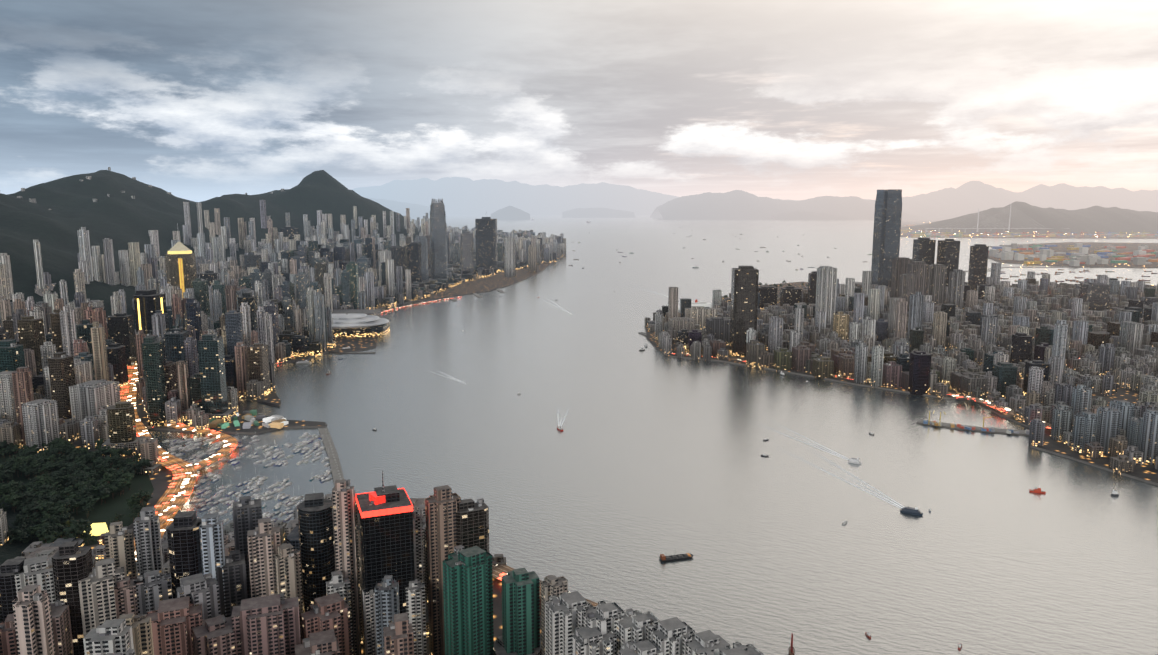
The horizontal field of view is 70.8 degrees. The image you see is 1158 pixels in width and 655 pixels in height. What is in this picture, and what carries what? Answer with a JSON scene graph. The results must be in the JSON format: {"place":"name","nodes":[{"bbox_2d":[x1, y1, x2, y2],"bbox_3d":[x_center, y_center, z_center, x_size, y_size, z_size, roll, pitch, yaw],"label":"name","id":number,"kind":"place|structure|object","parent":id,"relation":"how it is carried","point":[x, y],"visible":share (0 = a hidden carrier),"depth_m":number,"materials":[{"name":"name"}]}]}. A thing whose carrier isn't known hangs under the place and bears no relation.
{"place":"outdoors","nodes":[
{"label":"outdoors","id":0,"kind":"place"},
{"bbox_2d":[0,451,153,545],"bbox_3d":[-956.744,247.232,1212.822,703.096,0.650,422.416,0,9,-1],"label":"park ground","id":1,"kind":"structure","parent":0,"point":[104,512],"depth_m":1175.77,"materials":[{"name":"green plant"}]},
{"bbox_2d":[0,440,11,450],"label":"park tree","id":2,"kind":"object","parent":1,"relation":"on","point":[4,443],"visible":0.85,"depth_m":1378.11,"materials":[{"name":"green plant"}]},
{"bbox_2d":[1,470,14,481],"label":"park tree","id":3,"kind":"object","parent":1,"relation":"on","point":[6,474],"visible":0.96,"depth_m":1246.69,"materials":[{"name":"green plant"}]},
{"bbox_2d":[0,482,18,493],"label":"park tree","id":4,"kind":"object","parent":1,"relation":"on","point":[8,485],"visible":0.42,"depth_m":1179.40,"materials":[{"name":"green plant"}]},
{"bbox_2d":[2,446,16,458],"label":"park tree","id":5,"kind":"object","parent":1,"relation":"on","point":[8,450],"visible":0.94,"depth_m":1368.54,"materials":[{"name":"green plant"}]},
{"bbox_2d":[1,492,17,509],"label":"park tree","id":6,"kind":"object","parent":1,"relation":"on","point":[11,495],"visible":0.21,"depth_m":1135.71,"materials":[{"name":"green plant"}]},
{"bbox_2d":[4,496,20,512],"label":"park tree","id":7,"kind":"object","parent":1,"relation":"on","point":[14,500],"visible":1,"depth_m":1129.41,"materials":[{"name":"green plant"}]},
{"bbox_2d":[5,484,21,492],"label":"park tree","id":8,"kind":"object","parent":1,"relation":"on","point":[13,488],"visible":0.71,"depth_m":1180.20,"materials":[{"name":"green plant"}]},
{"bbox_2d":[10,524,25,536],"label":"park tree","id":9,"kind":"object","parent":1,"relation":"on","point":[22,526],"visible":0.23,"depth_m":1042.64,"materials":[{"name":"green plant"}]},
{"bbox_2d":[9,529,30,542],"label":"park tree","id":10,"kind":"object","parent":1,"relation":"on","point":[18,532],"visible":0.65,"depth_m":1020.58,"materials":[{"name":"green plant"}]},
{"bbox_2d":[12,457,27,474],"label":"park tree","id":11,"kind":"object","parent":1,"relation":"on","point":[17,460],"visible":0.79,"depth_m":1285.06,"materials":[{"name":"green plant"}]},
{"bbox_2d":[15,532,33,541],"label":"park tree","id":12,"kind":"object","parent":1,"relation":"on","point":[23,536],"visible":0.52,"depth_m":1022.61,"materials":[{"name":"green plant"}]},
{"bbox_2d":[19,493,34,502],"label":"park tree","id":13,"kind":"object","parent":1,"relation":"on","point":[25,498],"visible":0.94,"depth_m":1142.21,"materials":[{"name":"green plant"}]},
{"bbox_2d":[19,450,34,456],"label":"park tree","id":14,"kind":"object","parent":1,"relation":"on","point":[26,453],"visible":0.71,"depth_m":1328.38,"materials":[{"name":"green plant"}]},
{"bbox_2d":[19,505,35,518],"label":"park tree","id":15,"kind":"object","parent":1,"relation":"on","point":[23,511],"visible":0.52,"depth_m":1100.59,"materials":[{"name":"green plant"}]},
{"bbox_2d":[24,487,38,501],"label":"park tree","id":16,"kind":"object","parent":1,"relation":"on","point":[29,489],"visible":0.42,"depth_m":1177.68,"materials":[{"name":"green plant"}]},
{"bbox_2d":[25,501,40,515],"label":"park tree","id":17,"kind":"object","parent":1,"relation":"on","point":[32,506],"visible":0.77,"depth_m":1100.49,"materials":[{"name":"green plant"}]},
{"bbox_2d":[33,476,48,484],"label":"park tree","id":18,"kind":"object","parent":1,"relation":"on","point":[42,480],"visible":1,"depth_m":1210.11,"materials":[{"name":"green plant"}]},
{"bbox_2d":[38,494,46,499],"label":"park tree","id":19,"kind":"object","parent":1,"relation":"on","point":[40,497],"visible":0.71,"depth_m":1150.41,"materials":[{"name":"green plant"}]},
{"bbox_2d":[32,520,53,527],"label":"park tree","id":20,"kind":"object","parent":1,"relation":"on","point":[44,523],"visible":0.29,"depth_m":1044.56,"materials":[{"name":"green plant"}]},
{"bbox_2d":[35,530,52,541],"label":"park tree","id":21,"kind":"object","parent":1,"relation":"on","point":[44,533],"visible":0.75,"depth_m":1018.85,"materials":[{"name":"green plant"}]},
{"bbox_2d":[36,502,54,516],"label":"park tree","id":22,"kind":"object","parent":1,"relation":"on","point":[47,505],"visible":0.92,"depth_m":1092.47,"materials":[{"name":"green plant"}]},
{"bbox_2d":[36,523,56,541],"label":"park tree","id":23,"kind":"object","parent":1,"relation":"on","point":[46,527],"visible":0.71,"depth_m":1025.61,"materials":[{"name":"green plant"}]},
{"bbox_2d":[40,461,54,471],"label":"park tree","id":24,"kind":"object","parent":1,"relation":"on","point":[44,465],"visible":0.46,"depth_m":1263.70,"materials":[{"name":"green plant"}]},
{"bbox_2d":[42,535,55,543],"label":"park tree","id":25,"kind":"object","parent":1,"relation":"on","point":[49,538],"visible":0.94,"depth_m":1011.88,"materials":[{"name":"green plant"}]},
{"bbox_2d":[45,462,59,471],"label":"park tree","id":26,"kind":"object","parent":1,"relation":"on","point":[49,466],"visible":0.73,"depth_m":1265.81,"materials":[{"name":"green plant"}]},
{"bbox_2d":[47,449,61,461],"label":"park tree","id":27,"kind":"object","parent":1,"relation":"on","point":[52,452],"visible":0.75,"depth_m":1340.50,"materials":[{"name":"green plant"}]},
{"bbox_2d":[51,531,62,538],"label":"park tree","id":28,"kind":"object","parent":1,"relation":"on","point":[57,533],"visible":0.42,"depth_m":1027.87,"materials":[{"name":"green plant"}]},
{"bbox_2d":[50,482,64,489],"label":"park tree","id":29,"kind":"object","parent":1,"relation":"on","point":[55,484],"visible":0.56,"depth_m":1207.81,"materials":[{"name":"green plant"}]},
{"bbox_2d":[51,471,65,476],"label":"park tree","id":30,"kind":"object","parent":1,"relation":"on","point":[56,474],"visible":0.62,"depth_m":1242.73,"materials":[{"name":"green plant"}]},
{"bbox_2d":[50,504,68,514],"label":"park tree","id":31,"kind":"object","parent":1,"relation":"on","point":[60,509],"visible":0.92,"depth_m":1096.60,"materials":[{"name":"green plant"}]},
{"bbox_2d":[57,443,71,451],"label":"park tree","id":32,"kind":"object","parent":1,"relation":"on","point":[64,447],"visible":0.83,"depth_m":1367.75,"materials":[{"name":"green plant"}]},
{"bbox_2d":[60,513,73,526],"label":"park tree","id":33,"kind":"object","parent":1,"relation":"on","point":[67,518],"visible":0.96,"depth_m":1072.55,"materials":[{"name":"green plant"}]},
{"bbox_2d":[60,485,75,494],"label":"park tree","id":34,"kind":"object","parent":1,"relation":"on","point":[69,489],"visible":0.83,"depth_m":1171.51,"materials":[{"name":"green plant"}]},
{"bbox_2d":[65,494,80,501],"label":"park tree","id":35,"kind":"object","parent":1,"relation":"on","point":[74,496],"visible":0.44,"depth_m":1149.64,"materials":[{"name":"green plant"}]},
{"bbox_2d":[64,528,82,538],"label":"park tree","id":36,"kind":"object","parent":1,"relation":"on","point":[69,531],"visible":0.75,"depth_m":1017.12,"materials":[{"name":"green plant"}]},
{"bbox_2d":[70,523,88,537],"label":"park tree","id":37,"kind":"object","parent":1,"relation":"on","point":[78,527],"visible":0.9,"depth_m":1018.66,"materials":[{"name":"green plant"}]},
{"bbox_2d":[71,519,89,525],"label":"park tree","id":38,"kind":"object","parent":1,"relation":"on","point":[74,521],"visible":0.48,"depth_m":1044.42,"materials":[{"name":"green plant"}]},
{"bbox_2d":[76,455,87,462],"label":"park tree","id":39,"kind":"object","parent":1,"relation":"on","point":[83,457],"visible":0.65,"depth_m":1313.99,"materials":[{"name":"green plant"}]},
{"bbox_2d":[78,483,87,491],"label":"park tree","id":40,"kind":"object","parent":1,"relation":"on","point":[82,486],"visible":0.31,"depth_m":1176.71,"materials":[{"name":"green plant"}]},
{"bbox_2d":[79,507,92,517],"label":"park tree","id":41,"kind":"object","parent":1,"relation":"on","point":[86,509],"visible":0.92,"depth_m":1115.10,"materials":[{"name":"green plant"}]},
{"bbox_2d":[80,533,94,544],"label":"park tree","id":42,"kind":"object","parent":1,"relation":"on","point":[91,538],"visible":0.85,"depth_m":1028.91,"materials":[{"name":"green plant"}]},
{"bbox_2d":[82,502,94,515],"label":"park tree","id":43,"kind":"object","parent":1,"relation":"on","point":[88,505],"visible":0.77,"depth_m":1122.16,"materials":[{"name":"green plant"}]},
{"bbox_2d":[83,496,99,510],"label":"park tree","id":44,"kind":"object","parent":1,"relation":"on","point":[90,499],"visible":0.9,"depth_m":1138.38,"materials":[{"name":"green plant"}]},
{"bbox_2d":[91,486,98,501],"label":"park tree","id":45,"kind":"object","parent":1,"relation":"on","point":[95,490],"visible":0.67,"depth_m":1171.69,"materials":[{"name":"green plant"}]},
{"bbox_2d":[84,522,108,535],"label":"sports field","id":46,"kind":"structure","parent":1,"relation":"on","point":[98,529],"depth_m":1079.07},
{"bbox_2d":[94,494,109,504],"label":"park tree","id":47,"kind":"object","parent":1,"relation":"on","point":[102,496],"visible":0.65,"depth_m":1164.99,"materials":[{"name":"green plant"}]},
{"bbox_2d":[98,446,107,454],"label":"park tree","id":48,"kind":"object","parent":1,"relation":"on","point":[103,449],"visible":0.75,"depth_m":1357.96,"materials":[{"name":"green plant"}]},
{"bbox_2d":[97,486,112,502],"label":"park tree","id":49,"kind":"object","parent":1,"relation":"on","point":[103,491],"visible":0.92,"depth_m":1168.87,"materials":[{"name":"green plant"}]},
{"bbox_2d":[100,472,115,483],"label":"park tree","id":50,"kind":"object","parent":1,"relation":"on","point":[107,476],"visible":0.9,"depth_m":1210.18,"materials":[{"name":"green plant"}]},
{"bbox_2d":[105,446,114,455],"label":"park tree","id":51,"kind":"object","parent":1,"relation":"on","point":[108,451],"visible":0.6,"depth_m":1357.14,"materials":[{"name":"green plant"}]},
{"bbox_2d":[105,456,118,464],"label":"park tree","id":52,"kind":"object","parent":1,"relation":"on","point":[109,459],"visible":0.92,"depth_m":1295.92,"materials":[{"name":"green plant"}]},
{"bbox_2d":[109,485,118,498],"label":"park tree","id":53,"kind":"object","parent":1,"relation":"on","point":[113,489],"visible":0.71,"depth_m":1184.62,"materials":[{"name":"green plant"}]},
{"bbox_2d":[111,448,122,454],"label":"park tree","id":54,"kind":"object","parent":1,"relation":"on","point":[114,451],"visible":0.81,"depth_m":1351.56,"materials":[{"name":"green plant"}]},
{"bbox_2d":[110,513,124,521],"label":"park tree","id":55,"kind":"object","parent":1,"relation":"on","point":[117,517],"visible":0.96,"depth_m":1079.94,"materials":[{"name":"green plant"}]},
{"bbox_2d":[118,478,130,493],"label":"park tree","id":56,"kind":"object","parent":1,"relation":"on","point":[126,483],"visible":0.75,"depth_m":1203.91,"materials":[{"name":"green plant"}]},
{"bbox_2d":[122,472,134,489],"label":"park tree","id":57,"kind":"object","parent":1,"relation":"on","point":[128,475],"visible":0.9,"depth_m":1219.68,"materials":[{"name":"green plant"}]},
{"bbox_2d":[122,449,135,458],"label":"park tree","id":58,"kind":"object","parent":1,"relation":"on","point":[127,452],"visible":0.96,"depth_m":1344.18,"materials":[{"name":"green plant"}]},
{"bbox_2d":[123,458,134,464],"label":"park tree","id":59,"kind":"object","parent":1,"relation":"on","point":[127,460],"visible":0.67,"depth_m":1305.78,"materials":[{"name":"green plant"}]},
{"bbox_2d":[124,463,140,477],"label":"park tree","id":60,"kind":"object","parent":1,"relation":"on","point":[132,467],"visible":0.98,"depth_m":1277.55,"materials":[{"name":"green plant"}]},
{"bbox_2d":[128,511,138,520],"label":"park tree","id":61,"kind":"object","parent":1,"relation":"on","point":[133,515],"visible":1,"depth_m":1105.07,"materials":[{"name":"green plant"}]},
{"bbox_2d":[127,494,141,509],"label":"park tree","id":62,"kind":"object","parent":1,"relation":"on","point":[129,502],"visible":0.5,"depth_m":1131.81,"materials":[{"name":"green plant"}]},
{"bbox_2d":[130,505,143,516],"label":"park tree","id":63,"kind":"object","parent":1,"relation":"on","point":[137,509],"visible":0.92,"depth_m":1117.46,"materials":[{"name":"green plant"}]},
{"bbox_2d":[130,489,148,508],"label":"park tree","id":64,"kind":"object","parent":1,"relation":"on","point":[135,496],"visible":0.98,"depth_m":1133.91,"materials":[{"name":"green plant"}]},
{"bbox_2d":[138,459,149,474],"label":"park tree","id":65,"kind":"object","parent":1,"relation":"on","point":[140,463],"visible":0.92,"depth_m":1290.22,"materials":[{"name":"green plant"}]},
{"bbox_2d":[120,363,196,561],"bbox_3d":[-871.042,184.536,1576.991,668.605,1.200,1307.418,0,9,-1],"label":"highway","id":66,"kind":"structure","parent":0,"point":[184,473],"depth_m":1321.43,"materials":[{"name":"asphalt"}]},
{"bbox_2d":[159,485,193,527],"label":"flyover road","id":67,"kind":"structure","parent":0,"point":[179,502],"depth_m":1139.73,"materials":[{"name":"grey asphalt"}]},
{"bbox_2d":[141,397,237,469],"bbox_3d":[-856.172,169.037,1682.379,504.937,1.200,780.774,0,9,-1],"label":"road","id":68,"kind":"structure","parent":0,"point":[228,446],"depth_m":1456.14,"materials":[{"name":"asphalt"}]},
{"bbox_2d":[0,170,418,566],"bbox_3d":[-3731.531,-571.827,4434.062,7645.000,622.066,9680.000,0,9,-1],"label":"forested mountains","id":69,"kind":"structure","parent":0,"point":[119,218],"depth_m":3697.23,"materials":[{"name":"green plant"}]},
{"bbox_2d":[0,257,562,654],"bbox_3d":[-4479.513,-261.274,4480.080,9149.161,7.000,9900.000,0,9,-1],"label":"ground","id":70,"kind":"structure","parent":0,"point":[161,480],"depth_m":1674.18,"materials":[{"name":"grey concrete"}]},
{"bbox_2d":[11,514,28,524],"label":"park tree","id":71,"kind":"object","parent":70,"relation":"on","point":[20,519],"visible":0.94,"depth_m":1055.42,"materials":[{"name":"green plant"}]},
{"bbox_2d":[0,189,1110,654],"bbox_3d":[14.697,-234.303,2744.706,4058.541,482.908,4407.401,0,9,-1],"label":"skyscrapers","id":72,"kind":"structure","parent":70,"relation":"on","point":[248,595],"depth_m":725.88,"materials":[{"name":"grey concrete"}]},
{"bbox_2d":[0,167,1157,654],"bbox_3d":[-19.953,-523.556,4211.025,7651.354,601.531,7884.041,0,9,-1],"label":"city buildings","id":73,"kind":"structure","parent":70,"relation":"on","point":[260,331],"depth_m":2065.42,"materials":[{"name":"grey concrete"}]},
{"bbox_2d":[331,314,388,328],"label":"convention center","id":74,"kind":"structure","parent":73,"relation":"attached to","point":[343,321],"depth_m":2637.60,"materials":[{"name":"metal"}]},
{"bbox_2d":[209,409,1028,479],"bbox_3d":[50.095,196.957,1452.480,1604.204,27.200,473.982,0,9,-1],"label":"pier site clutter","id":75,"kind":"object","parent":70,"relation":"on","point":[279,421],"visible":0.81,"depth_m":1577.12,"materials":[{"name":"paint"}]},
{"bbox_2d":[146,297,459,429],"bbox_3d":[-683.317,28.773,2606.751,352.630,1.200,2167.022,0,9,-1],"label":"waterfront road","id":76,"kind":"structure","parent":0,"point":[150,427],"depth_m":3304.69,"materials":[{"name":"grey asphalt"}]},
{"bbox_2d":[368,198,446,218],"bbox_3d":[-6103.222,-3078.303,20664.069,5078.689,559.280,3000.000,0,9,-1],"label":"lamma hills","id":77,"kind":"structure","parent":0,"point":[418,210],"depth_m":20170.91,"materials":[{"name":"grey"}]},
{"bbox_2d":[490,206,529,219],"bbox_3d":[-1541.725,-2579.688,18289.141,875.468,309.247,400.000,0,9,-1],"label":"island","id":78,"kind":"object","parent":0,"point":[509,213],"visible":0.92,"depth_m":18178.84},
{"bbox_2d":[492,564,629,615],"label":"island eastern corridor road","id":79,"kind":"structure","parent":0,"point":[499,572],"depth_m":935.28,"materials":[{"name":"grey asphalt"}]},
{"bbox_2d":[0,0,1157,201],"label":"sky","id":80,"kind":"structure","parent":0,"point":[192,100],"materials":[{"name":"grey"}]},
{"bbox_2d":[352,177,870,214],"bbox_3d":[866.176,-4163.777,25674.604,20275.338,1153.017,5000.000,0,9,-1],"label":"lantau hills","id":81,"kind":"structure","parent":0,"point":[462,196],"depth_m":24411.97,"materials":[{"name":"grey"}]},
{"bbox_2d":[148,215,1157,654],"bbox_3d":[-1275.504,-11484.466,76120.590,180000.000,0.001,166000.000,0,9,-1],"label":"harbour water","id":82,"kind":"structure","parent":0,"point":[628,475],"depth_m":1342.36,"materials":[{"name":"grey liquid"}]},
{"bbox_2d":[319,428,343,485],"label":"breakwater","id":83,"kind":"object","parent":82,"relation":"in","point":[333,464],"visible":0.64,"depth_m":1395.71,"materials":[{"name":"concrete"}]},
{"bbox_2d":[345,352,375,353],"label":"pier","id":84,"kind":"structure","parent":82,"relation":"in","point":[360,352],"depth_m":2337.87,"materials":[{"name":"concrete"}]},
{"bbox_2d":[557,408,569,425],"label":"water spray","id":85,"kind":"object","parent":82,"relation":"on","point":[560,422],"visible":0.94,"depth_m":1642.86,"materials":[{"name":"white liquid"}]},
{"bbox_2d":[562,208,634,217],"bbox_3d":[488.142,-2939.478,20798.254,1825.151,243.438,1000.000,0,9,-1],"label":"island","id":86,"kind":"structure","parent":82,"relation":"in","point":[593,213],"depth_m":20503.54,"materials":[{"name":"grey"}]},
{"bbox_2d":[162,218,1157,648],"bbox_3d":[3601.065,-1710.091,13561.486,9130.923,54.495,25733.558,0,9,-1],"label":"boats","id":87,"kind":"object","parent":82,"relation":"on","point":[250,488],"visible":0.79,"depth_m":1367.30,"materials":[{"name":"paint"}]},
{"bbox_2d":[659,553,692,561],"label":"barge","id":88,"kind":"object","parent":82,"relation":"on","point":[663,557],"visible":0.96,"depth_m":998.30,"materials":[{"name":"paint"}]},
{"bbox_2d":[772,211,854,219],"bbox_3d":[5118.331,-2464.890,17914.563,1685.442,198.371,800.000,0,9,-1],"label":"island","id":89,"kind":"structure","parent":82,"relation":"on","point":[800,215],"depth_m":17703.10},
{"bbox_2d":[760,422,903,508],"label":"boat wake","id":90,"kind":"object","parent":82,"relation":"on","point":[896,505],"depth_m":1289.16,"materials":[{"name":"white liquid"}]},
{"bbox_2d":[848,458,860,463],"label":"white ferry","id":91,"kind":"object","parent":82,"relation":"in","point":[854,460],"visible":0.98,"depth_m":1362.10,"materials":[{"name":"paint"}]},
{"bbox_2d":[900,506,922,515],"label":"boat","id":92,"kind":"object","parent":82,"relation":"in","point":[912,511],"visible":0.98,"depth_m":1142.89,"materials":[{"name":"paint"}]},
{"bbox_2d":[917,419,1028,435],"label":"hung hom pier","id":93,"kind":"structure","parent":82,"relation":"in","point":[997,430],"depth_m":1560.59,"materials":[{"name":"concrete"}]},
{"bbox_2d":[925,206,1069,233],"bbox_3d":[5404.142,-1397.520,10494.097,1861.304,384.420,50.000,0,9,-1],"label":"stonecutters bridge","id":94,"kind":"structure","parent":82,"relation":"on","point":[1008,228],"depth_m":10490.47,"materials":[{"name":"paint"}]},
{"bbox_2d":[1029,487,1045,493],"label":"boat","id":95,"kind":"object","parent":82,"relation":"in","point":[1037,490],"visible":0.96,"depth_m":1226.09,"materials":[{"name":"paint"}]},
{"bbox_2d":[963,267,1139,271],"bbox_3d":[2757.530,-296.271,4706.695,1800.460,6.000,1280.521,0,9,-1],"label":"kowloon breakwater","id":96,"kind":"object","parent":82,"relation":"in","point":[1076,267],"visible":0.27,"depth_m":5291.65,"materials":[{"name":"concrete"}]},
{"bbox_2d":[650,190,928,219],"bbox_3d":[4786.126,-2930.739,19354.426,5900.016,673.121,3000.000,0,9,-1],"label":"tsing yi hills","id":97,"kind":"structure","parent":0,"point":[737,205],"depth_m":18559.28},
{"bbox_2d":[788,632,794,654],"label":"spire","id":98,"kind":"structure","parent":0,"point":[791,649],"depth_m":787.54,"materials":[{"name":"paint"}]},
{"bbox_2d":[671,353,963,395],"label":"waterfront road","id":99,"kind":"structure","parent":0,"point":[833,374],"depth_m":2015.05,"materials":[{"name":"grey asphalt"}]},
{"bbox_2d":[646,282,1157,485],"bbox_3d":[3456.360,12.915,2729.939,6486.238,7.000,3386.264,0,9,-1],"label":"ground","id":100,"kind":"structure","parent":0,"point":[1146,472],"depth_m":1783.25,"materials":[{"name":"grey concrete"}]},
{"bbox_2d":[952,395,1050,429],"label":"road","id":101,"kind":"structure","parent":0,"point":[1005,409],"depth_m":1682.92,"materials":[{"name":"grey asphalt"}]},
{"bbox_2d":[900,219,1157,238],"bbox_3d":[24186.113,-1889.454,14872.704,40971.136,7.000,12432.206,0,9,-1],"label":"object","id":102,"kind":"structure","parent":0,"point":[904,223],"depth_m":9733.62,"materials":[{"name":"grey"}]},
{"bbox_2d":[901,223,1157,265],"bbox_3d":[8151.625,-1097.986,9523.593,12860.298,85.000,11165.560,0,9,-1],"label":"container port cranes","id":103,"kind":"object","parent":102,"relation":"on","point":[1046,252],"visible":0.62,"depth_m":6518.60,"materials":[{"name":"paint"}]},
{"bbox_2d":[901,201,1157,233],"bbox_3d":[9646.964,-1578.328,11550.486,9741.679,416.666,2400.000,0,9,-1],"label":"kowloon west hills","id":104,"kind":"structure","parent":0,"point":[1092,220],"depth_m":10903.72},
{"bbox_2d":[902,181,1157,218],"bbox_3d":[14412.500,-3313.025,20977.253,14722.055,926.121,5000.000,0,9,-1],"label":"far tai mo shan hills","id":105,"kind":"structure","parent":0,"point":[970,197],"depth_m":19846.52,"materials":[{"name":"grey"}]},
{"bbox_2d":[988,242,1157,267],"bbox_3d":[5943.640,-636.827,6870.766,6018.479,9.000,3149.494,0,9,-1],"label":"container port","id":106,"kind":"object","parent":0,"point":[1095,246],"depth_m":6739.23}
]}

